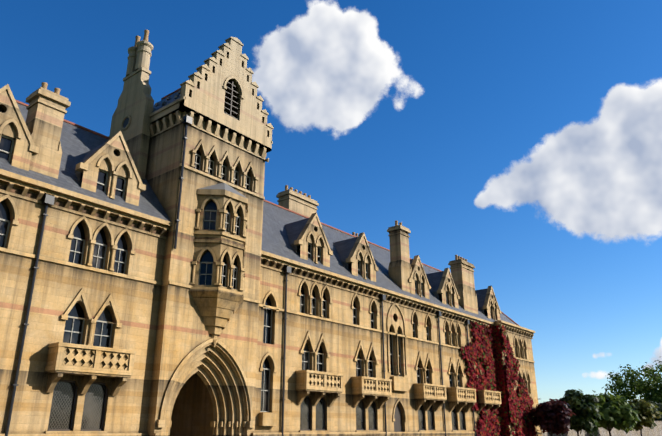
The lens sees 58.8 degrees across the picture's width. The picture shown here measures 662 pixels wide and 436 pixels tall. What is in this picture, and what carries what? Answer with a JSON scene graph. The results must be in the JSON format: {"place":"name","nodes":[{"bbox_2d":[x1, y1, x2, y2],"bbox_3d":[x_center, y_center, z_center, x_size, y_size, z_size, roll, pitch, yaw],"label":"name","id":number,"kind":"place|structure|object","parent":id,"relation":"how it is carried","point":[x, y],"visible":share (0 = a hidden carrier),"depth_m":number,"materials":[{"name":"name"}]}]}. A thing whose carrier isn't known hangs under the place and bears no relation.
{"place":"outdoors","nodes":[
{"label":"outdoors","id":0,"kind":"place"},
{"bbox_2d":[0,0,661,402],"label":"sky","id":1,"kind":"structure","parent":0,"point":[496,78],"materials":[{"name":"blue"}]},
{"bbox_2d":[252,0,422,135],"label":"cloud","id":2,"kind":"structure","parent":0,"point":[323,65],"depth_m":869.65,"materials":[{"name":"white"}]},
{"bbox_2d":[474,79,661,240],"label":"cloud","id":3,"kind":"structure","parent":0,"point":[600,177],"depth_m":812.48,"materials":[{"name":"white"}]},
{"bbox_2d":[583,353,609,378],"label":"cloud","id":4,"kind":"structure","parent":0,"point":[600,375],"depth_m":795.58,"materials":[{"name":"white"}]},
{"bbox_2d":[643,339,661,373],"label":"cloud","id":5,"kind":"structure","parent":0,"point":[658,354],"depth_m":770.32,"materials":[{"name":"white"}]},
{"label":"ground","id":6,"kind":"structure","parent":0,"visible":0},
{"bbox_2d":[169,373,212,435],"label":"doorway","id":7,"kind":"structure","parent":6,"relation":"on","point":[192,413],"depth_m":34.59,"materials":[{"name":"wood"}]},
{"bbox_2d":[0,39,541,435],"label":"meadow building walls","id":8,"kind":"structure","parent":6,"relation":"on","point":[162,332],"depth_m":32.25,"materials":[{"name":"stone"}]},
{"bbox_2d":[5,115,475,435],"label":"downpipes","id":9,"kind":"object","parent":8,"relation":"attached to","point":[47,200],"visible":0.88,"depth_m":31.57,"materials":[{"name":"black metal"}]},
{"bbox_2d":[0,91,515,324],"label":"slate roofs","id":10,"kind":"structure","parent":8,"relation":"on","point":[282,229],"depth_m":39.42,"materials":[{"name":"grey stone"}]},
{"bbox_2d":[15,88,518,325],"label":"ridge tiles","id":11,"kind":"object","parent":10,"relation":"on","point":[74,124],"visible":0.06,"depth_m":45.26,"materials":[{"name":"brown tile"}]},
{"bbox_2d":[0,135,528,411],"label":"sash frames","id":12,"kind":"structure","parent":8,"relation":"attached to","point":[126,251],"depth_m":32.95,"materials":[{"name":"grey"}]},
{"bbox_2d":[0,37,542,435],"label":"stone trim","id":13,"kind":"structure","parent":8,"relation":"attached to","point":[88,364],"depth_m":31.93,"materials":[{"name":"beige stone"}]},
{"bbox_2d":[153,90,245,197],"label":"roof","id":14,"kind":"structure","parent":13,"relation":"on","point":[225,186],"depth_m":33.51,"materials":[{"name":"grey"}]},
{"bbox_2d":[41,30,466,260],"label":"chimney pots","id":15,"kind":"object","parent":13,"relation":"on","point":[138,38],"visible":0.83,"depth_m":37.88,"materials":[{"name":"beige ceramic"}]},
{"bbox_2d":[460,321,537,435],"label":"virginia creeper","id":16,"kind":"object","parent":13,"relation":"attached to","point":[483,346],"visible":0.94,"depth_m":56.93,"materials":[{"name":"red plant"}]},
{"bbox_2d":[47,81,526,431],"bbox_3d":[-1.902,6.208,43.808,8.760,22.500,61.260,-15,-25,36],"label":"dark timber","id":17,"kind":"object","parent":8,"relation":"attached to","point":[397,414],"visible":0.31,"depth_m":36.08,"materials":[{"name":"brown wood"}]},
{"bbox_2d":[48,382,529,428],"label":"ground-floor windows","id":18,"kind":"structure","parent":8,"relation":"on","point":[62,405],"depth_m":26.12,"materials":[{"name":"grey glass"}]},
{"bbox_2d":[530,398,575,435],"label":"tree","id":19,"kind":"object","parent":6,"relation":"on","point":[551,416],"visible":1,"depth_m":58.47,"materials":[{"name":"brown plant"}]},
{"bbox_2d":[552,389,604,435],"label":"tree","id":20,"kind":"object","parent":6,"relation":"on","point":[582,407],"visible":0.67,"depth_m":63.96,"materials":[{"name":"green plant"}]},
{"bbox_2d":[542,421,661,435],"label":"boundary wall","id":21,"kind":"structure","parent":6,"relation":"on","point":[648,431],"depth_m":96.19,"materials":[{"name":"beige stone"}]},
{"bbox_2d":[587,392,640,435],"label":"tree","id":22,"kind":"object","parent":6,"relation":"on","point":[618,412],"visible":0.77,"depth_m":72.07,"materials":[{"name":"green plant"}]},
{"bbox_2d":[601,360,661,409],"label":"tree","id":23,"kind":"object","parent":6,"relation":"on","point":[636,385],"visible":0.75,"depth_m":310.68,"materials":[{"name":"green plant"}]},
{"bbox_2d":[627,399,661,435],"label":"tree","id":24,"kind":"object","parent":6,"relation":"on","point":[647,414],"visible":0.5,"depth_m":83.69,"materials":[{"name":"green plant"}]},
{"bbox_2d":[646,400,661,420],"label":"tree","id":25,"kind":"object","parent":6,"relation":"on","point":[659,408],"visible":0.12,"depth_m":129.91,"materials":[{"name":"green plant"}]}
]}

